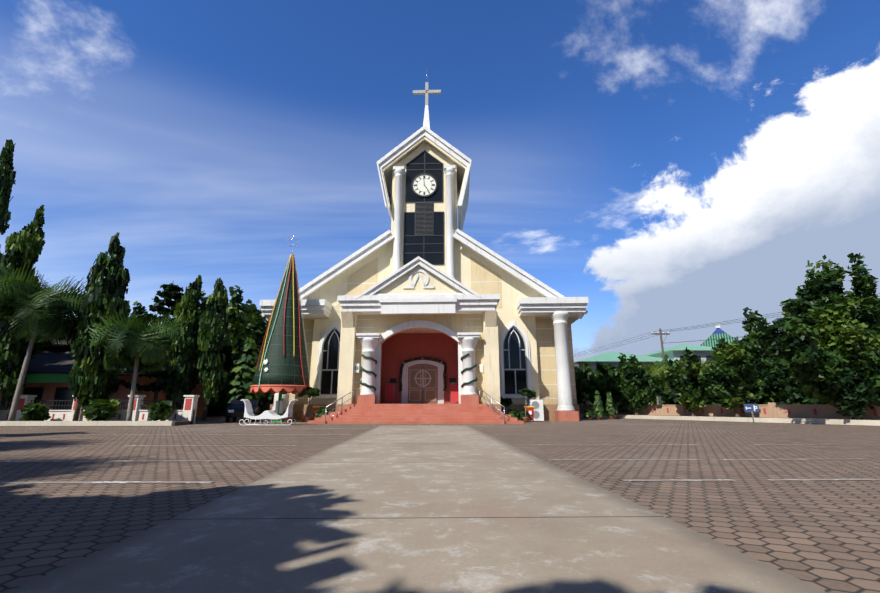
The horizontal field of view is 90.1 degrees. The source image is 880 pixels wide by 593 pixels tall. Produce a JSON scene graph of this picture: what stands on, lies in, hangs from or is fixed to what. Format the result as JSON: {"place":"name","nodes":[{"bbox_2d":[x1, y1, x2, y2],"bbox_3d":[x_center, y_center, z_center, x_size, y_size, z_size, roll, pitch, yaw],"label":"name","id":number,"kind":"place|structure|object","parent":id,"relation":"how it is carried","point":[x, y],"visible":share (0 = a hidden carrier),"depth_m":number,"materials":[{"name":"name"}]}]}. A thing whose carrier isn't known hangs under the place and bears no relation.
{"place":"outdoors","nodes":[
{"label":"outdoors","id":0,"kind":"place"},
{"bbox_2d":[313,406,322,419],"bbox_3d":[-8.095,7.766,29.084,0.600,0.996,0.690,2,-14,-7],"label":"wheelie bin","id":1,"kind":"object","parent":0,"point":[315,408],"visible":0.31,"depth_m":28.84,"materials":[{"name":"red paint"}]},
{"bbox_2d":[7,426,827,592],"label":"concrete path","id":2,"kind":"structure","parent":0,"point":[423,509],"depth_m":3.53,"materials":[{"name":"grey concrete"}]},
{"bbox_2d":[0,414,879,592],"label":"plaza paving","id":3,"kind":"structure","parent":0,"point":[823,535],"depth_m":6.63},
{"bbox_2d":[0,139,15,261],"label":"tree","id":4,"kind":"object","parent":3,"relation":"on","point":[7,176],"visible":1,"depth_m":27.63,"materials":[{"name":"green plant"}]},
{"bbox_2d":[0,205,44,404],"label":"tree","id":5,"kind":"object","parent":3,"relation":"on","point":[25,244],"visible":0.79,"depth_m":25.03,"materials":[{"name":"green plant"}]},
{"bbox_2d":[6,326,52,399],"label":"broadleaf tree","id":6,"kind":"object","parent":3,"relation":"on","point":[37,346],"visible":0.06,"depth_m":30.03,"materials":[{"name":"green plant"}]},
{"bbox_2d":[18,402,50,420],"bbox_3d":[-21.887,6.324,23.732,1.279,1.304,1.418,0,-14,-1],"label":"bush","id":7,"kind":"object","parent":3,"relation":"on","point":[31,411],"visible":0.96,"depth_m":23.55,"materials":[{"name":"green plant"}]},
{"bbox_2d":[0,262,87,420],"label":"palm tree","id":8,"kind":"object","parent":3,"relation":"on","point":[48,306],"visible":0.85,"depth_m":24.38,"materials":[{"name":"green plant"}]},
{"bbox_2d":[68,232,131,420],"bbox_3d":[-19.506,1.625,25.372,2.690,11.159,2.590,0,-14,-1],"label":"tree","id":9,"kind":"object","parent":3,"relation":"on","point":[108,280],"visible":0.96,"depth_m":24.96,"materials":[{"name":"green plant"}]},
{"bbox_2d":[0,395,199,426],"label":"fence wall","id":10,"kind":"structure","parent":3,"relation":"on","point":[186,415],"depth_m":24.80,"materials":[{"name":"white paint"}]},
{"bbox_2d":[82,399,119,420],"bbox_3d":[-18.623,6.330,24.144,1.605,1.416,1.434,10,-17,-36],"label":"bush","id":11,"kind":"object","parent":3,"relation":"on","point":[100,409],"visible":0.96,"depth_m":23.88,"materials":[{"name":"green plant"}]},
{"bbox_2d":[0,333,205,416],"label":"shop building","id":12,"kind":"structure","parent":3,"relation":"on","point":[48,373],"depth_m":31.66,"materials":[{"name":"tile"}]},
{"bbox_2d":[64,309,145,361],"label":"tree","id":13,"kind":"object","parent":3,"relation":"on","point":[73,337],"visible":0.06,"depth_m":26.39,"materials":[{"name":"green plant"}]},
{"bbox_2d":[95,318,129,399],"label":"tree","id":14,"kind":"object","parent":3,"relation":"on","point":[108,391],"visible":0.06,"depth_m":29.34,"materials":[{"name":"green plant"}]},
{"bbox_2d":[88,310,184,420],"bbox_3d":[-17.311,3.913,24.649,3.851,6.352,4.267,-11,-18,39],"label":"palm tree","id":15,"kind":"object","parent":3,"relation":"on","point":[147,347],"visible":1,"depth_m":24.38,"materials":[{"name":"green plant"}]},
{"bbox_2d":[109,281,199,403],"bbox_3d":[-20.242,3.752,32.002,6.037,10.200,5.506,0,-14,-1],"label":"broadleaf tree","id":16,"kind":"object","parent":3,"relation":"on","point":[169,292],"visible":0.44,"depth_m":31.71,"materials":[{"name":"green plant"}]},
{"bbox_2d":[148,400,174,420],"bbox_3d":[-15.342,6.378,24.189,1.229,1.344,1.384,6,-15,-23],"label":"bush","id":17,"kind":"object","parent":3,"relation":"on","point":[162,411],"visible":1,"depth_m":23.85,"materials":[{"name":"green plant"}]},
{"bbox_2d":[130,301,200,409],"bbox_3d":[-23.341,5.402,37.330,7.293,9.587,8.557,6,-15,-24],"label":"broadleaf tree","id":18,"kind":"object","parent":3,"relation":"on","point":[139,309],"visible":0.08,"depth_m":35.45,"materials":[{"name":"green plant"}]},
{"bbox_2d":[165,275,202,409],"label":"tree","id":19,"kind":"object","parent":3,"relation":"on","point":[187,314],"visible":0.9,"depth_m":31.35,"materials":[{"name":"green plant"}]},
{"bbox_2d":[196,277,232,420],"bbox_3d":[-16.625,3.675,32.191,2.586,10.461,2.359,0,-14,-1],"label":"tree","id":20,"kind":"object","parent":3,"relation":"on","point":[214,335],"visible":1,"depth_m":31.69,"materials":[{"name":"green plant"}]},
{"bbox_2d":[196,285,268,395],"bbox_3d":[-18.042,5.200,39.812,6.152,11.170,9.521,0,-14,-1],"label":"broadleaf tree","id":21,"kind":"object","parent":3,"relation":"on","point":[245,319],"visible":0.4,"depth_m":38.11,"materials":[{"name":"green plant"}]},
{"bbox_2d":[207,387,273,415],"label":"hedge row","id":22,"kind":"object","parent":3,"relation":"on","point":[266,399],"visible":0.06,"depth_m":43.20,"materials":[{"name":"green plant"}]},
{"bbox_2d":[222,330,263,419],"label":"cypress tree","id":23,"kind":"object","parent":3,"relation":"on","point":[248,348],"visible":0.77,"depth_m":32.51,"materials":[{"name":"green plant"}]},
{"bbox_2d":[225,400,261,421],"bbox_3d":[-13.160,7.700,29.699,1.770,1.412,4.420,4,-14,-16],"label":"parked car","id":24,"kind":"object","parent":3,"relation":"on","point":[235,409],"visible":0.81,"depth_m":28.38,"materials":[{"name":"blue"}]},
{"bbox_2d":[239,399,297,424],"bbox_3d":[-9.429,6.370,24.232,2.900,1.379,0.900,1,-14,-3],"label":"sleigh","id":25,"kind":"object","parent":3,"relation":"on","point":[265,415],"visible":0.98,"depth_m":23.94,"materials":[{"name":"white"}]},
{"bbox_2d":[250,236,309,421],"bbox_3d":[-10.536,1.875,30.199,3.780,12.976,3.849,0,-14,-1],"label":"christmas tree","id":26,"kind":"object","parent":3,"relation":"on","point":[282,367],"visible":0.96,"depth_m":28.81,"materials":[{"name":"green fabric"}]},
{"bbox_2d":[297,386,320,421],"bbox_3d":[-8.633,6.976,28.578,1.638,2.295,1.298,0,-14,-1],"label":"potted frangipani","id":27,"kind":"object","parent":3,"relation":"on","point":[311,391],"visible":0.92,"depth_m":28.62,"materials":[{"name":"green plant"}]},
{"bbox_2d":[314,407,325,417],"bbox_3d":[-7.504,7.536,28.106,1.086,0.980,1.056,0,-14,-1],"label":"potted plant","id":28,"kind":"object","parent":3,"relation":"on","point":[319,412],"visible":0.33,"depth_m":27.89,"materials":[{"name":"green plant"}]},
{"bbox_2d":[320,408,332,415],"bbox_3d":[-7.006,7.415,27.442,0.906,0.896,0.984,0,-14,-1],"label":"potted plant","id":29,"kind":"object","parent":3,"relation":"on","point":[327,411],"visible":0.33,"depth_m":27.25,"materials":[{"name":"green plant"}]},
{"bbox_2d":[0,425,877,483],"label":"parking markings","id":30,"kind":"object","parent":3,"relation":"on","point":[386,425],"visible":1,"depth_m":8.49,"materials":[{"name":"paint"}]},
{"bbox_2d":[500,396,512,409],"bbox_3d":[4.168,7.469,29.348,1.440,1.709,0.957,-9,-16,32],"label":"potted frangipani","id":31,"kind":"object","parent":3,"relation":"on","point":[506,402],"visible":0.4,"depth_m":29.20,"materials":[{"name":"green plant"}]},
{"bbox_2d":[506,408,519,419],"bbox_3d":[4.755,7.707,28.639,0.951,0.904,0.924,0,-14,-1],"label":"bush","id":32,"kind":"object","parent":3,"relation":"on","point":[512,412],"visible":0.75,"depth_m":28.41,"materials":[{"name":"green plant"}]},
{"bbox_2d":[518,409,529,420],"bbox_3d":[5.454,7.775,28.767,0.874,0.835,0.877,0,-14,-1],"label":"potted plant","id":33,"kind":"object","parent":3,"relation":"on","point":[521,412],"visible":0.77,"depth_m":28.57,"materials":[{"name":"green plant"}]},
{"bbox_2d":[519,388,535,422],"bbox_3d":[5.603,6.919,27.999,1.068,2.126,1.347,-6,-15,24],"label":"potted frangipani","id":34,"kind":"object","parent":3,"relation":"on","point":[528,393],"visible":1,"depth_m":27.80,"materials":[{"name":"green plant"}]},
{"bbox_2d":[524,406,534,420],"bbox_3d":[6.002,7.867,29.491,0.600,0.996,0.690,0,-14,2],"label":"wheelie bin","id":35,"kind":"object","parent":3,"relation":"on","point":[530,409],"visible":0.65,"depth_m":29.25,"materials":[{"name":"red paint"}]},
{"bbox_2d":[574,369,588,403],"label":"broadleaf tree","id":36,"kind":"object","parent":3,"relation":"on","point":[580,376],"visible":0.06,"depth_m":41.20,"materials":[{"name":"green plant"}]},
{"bbox_2d":[581,394,592,404],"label":"hedge row","id":37,"kind":"object","parent":3,"relation":"on","point":[588,401],"depth_m":56.46,"materials":[{"name":"green plant"}]},
{"bbox_2d":[583,408,594,419],"bbox_3d":[10.890,8.601,32.088,0.873,0.829,0.841,0,-14,-1],"label":"bush","id":38,"kind":"object","parent":3,"relation":"on","point":[589,414],"visible":1,"depth_m":31.90,"materials":[{"name":"green plant"}]},
{"bbox_2d":[581,370,606,412],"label":"broadleaf tree","id":39,"kind":"object","parent":3,"relation":"on","point":[590,387],"visible":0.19,"depth_m":38.45,"materials":[{"name":"green plant"}]},
{"bbox_2d":[593,391,605,419],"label":"potted cypress","id":40,"kind":"object","parent":3,"relation":"on","point":[599,413],"visible":0.98,"depth_m":33.02,"materials":[{"name":"green plant"}]},
{"bbox_2d":[582,363,621,378],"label":"broadleaf tree","id":41,"kind":"object","parent":3,"relation":"on","point":[586,366],"depth_m":43.00,"materials":[{"name":"green plant"}]},
{"bbox_2d":[605,392,616,418],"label":"potted cypress","id":42,"kind":"object","parent":3,"relation":"on","point":[610,411],"visible":0.98,"depth_m":34.07,"materials":[{"name":"green plant"}]},
{"bbox_2d":[612,396,623,418],"bbox_3d":[14.555,9.066,36.041,1.140,1.827,1.146,5,-15,-19],"label":"potted frangipani","id":43,"kind":"object","parent":3,"relation":"on","point":[617,400],"visible":0.92,"depth_m":35.91,"materials":[{"name":"green plant"}]},
{"bbox_2d":[595,353,666,414],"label":"broadleaf tree","id":44,"kind":"object","parent":3,"relation":"on","point":[631,384],"visible":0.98,"depth_m":36.13,"materials":[{"name":"green plant"}]},
{"bbox_2d":[641,362,671,415],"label":"palm tree","id":45,"kind":"object","parent":3,"relation":"on","point":[651,369],"visible":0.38,"depth_m":40.69,"materials":[{"name":"green plant"}]},
{"bbox_2d":[643,344,712,363],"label":"building","id":46,"kind":"structure","parent":3,"relation":"on","point":[678,351],"depth_m":62.79,"materials":[{"name":"green metal"}]},
{"bbox_2d":[664,361,708,415],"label":"broadleaf tree","id":47,"kind":"object","parent":3,"relation":"on","point":[689,391],"visible":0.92,"depth_m":31.94,"materials":[{"name":"green plant"}]},
{"bbox_2d":[674,358,711,416],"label":"palm tree","id":48,"kind":"object","parent":3,"relation":"on","point":[705,363],"depth_m":40.70,"materials":[{"name":"green plant"}]},
{"bbox_2d":[683,330,765,416],"bbox_3d":[20.028,5.518,30.212,4.453,5.944,4.619,8,-16,-30],"label":"broadleaf tree","id":49,"kind":"object","parent":3,"relation":"on","point":[730,373],"visible":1,"depth_m":29.22,"materials":[{"name":"green plant"}]},
{"bbox_2d":[579,402,879,425],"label":"fence wall","id":50,"kind":"structure","parent":3,"relation":"on","point":[776,412],"depth_m":28.20,"materials":[{"name":"salmon painted plaster"},{"name":"concrete"},{"name":"red paint"}]},
{"bbox_2d":[648,354,829,415],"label":"hedge row","id":51,"kind":"object","parent":3,"relation":"on","point":[793,394],"visible":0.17,"depth_m":43.91,"materials":[{"name":"green plant"}]},
{"bbox_2d":[714,351,792,417],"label":"broadleaf tree","id":52,"kind":"object","parent":3,"relation":"on","point":[769,384],"visible":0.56,"depth_m":36.14,"materials":[{"name":"green plant"}]},
{"bbox_2d":[742,287,856,357],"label":"broadleaf tree","id":53,"kind":"object","parent":3,"relation":"on","point":[786,312],"depth_m":49.06,"materials":[{"name":"green plant"}]},
{"bbox_2d":[768,349,835,403],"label":"broadleaf tree","id":54,"kind":"object","parent":3,"relation":"on","point":[797,383],"depth_m":37.63,"materials":[{"name":"green plant"}]},
{"bbox_2d":[742,252,879,419],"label":"broadleaf tree","id":55,"kind":"object","parent":3,"relation":"on","point":[830,352],"visible":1,"depth_m":24.37,"materials":[{"name":"green plant"}]},
{"bbox_2d":[0,0,879,361],"label":"sky","id":56,"kind":"structure","parent":0,"point":[666,165],"materials":[{"name":"blue"}]},
{"bbox_2d":[574,362,582,402],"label":"broadleaf tree","id":57,"kind":"object","parent":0,"point":[576,368],"visible":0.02,"depth_m":46.67,"materials":[{"name":"green plant"}]},
{"bbox_2d":[574,351,675,404],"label":"building","id":58,"kind":"structure","parent":0,"point":[611,358],"depth_m":58.45,"materials":[{"name":"green"}]},
{"bbox_2d":[651,328,669,362],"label":"power pole","id":59,"kind":"object","parent":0,"point":[661,340],"visible":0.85,"depth_m":47.81,"materials":[{"name":"grey concrete"}]},
{"bbox_2d":[574,293,879,356],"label":"power lines","id":60,"kind":"object","parent":59,"relation":"attached to","point":[694,328],"visible":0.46,"depth_m":43.82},
{"bbox_2d":[666,358,685,366],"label":"broadleaf tree","id":61,"kind":"object","parent":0,"point":[683,359],"depth_m":50.30,"materials":[{"name":"green plant"}]},
{"label":"ground","id":62,"kind":"structure","parent":0,"visible":0},
{"bbox_2d":[259,82,588,423],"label":"church","id":63,"kind":"structure","parent":62,"relation":"on","point":[424,310],"depth_m":32.41,"materials":[{"name":"paint"}]},
{"bbox_2d":[700,325,734,346],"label":"roof","id":64,"kind":"structure","parent":62,"relation":"on","point":[717,333],"depth_m":79.19,"materials":[{"name":"green metal"}]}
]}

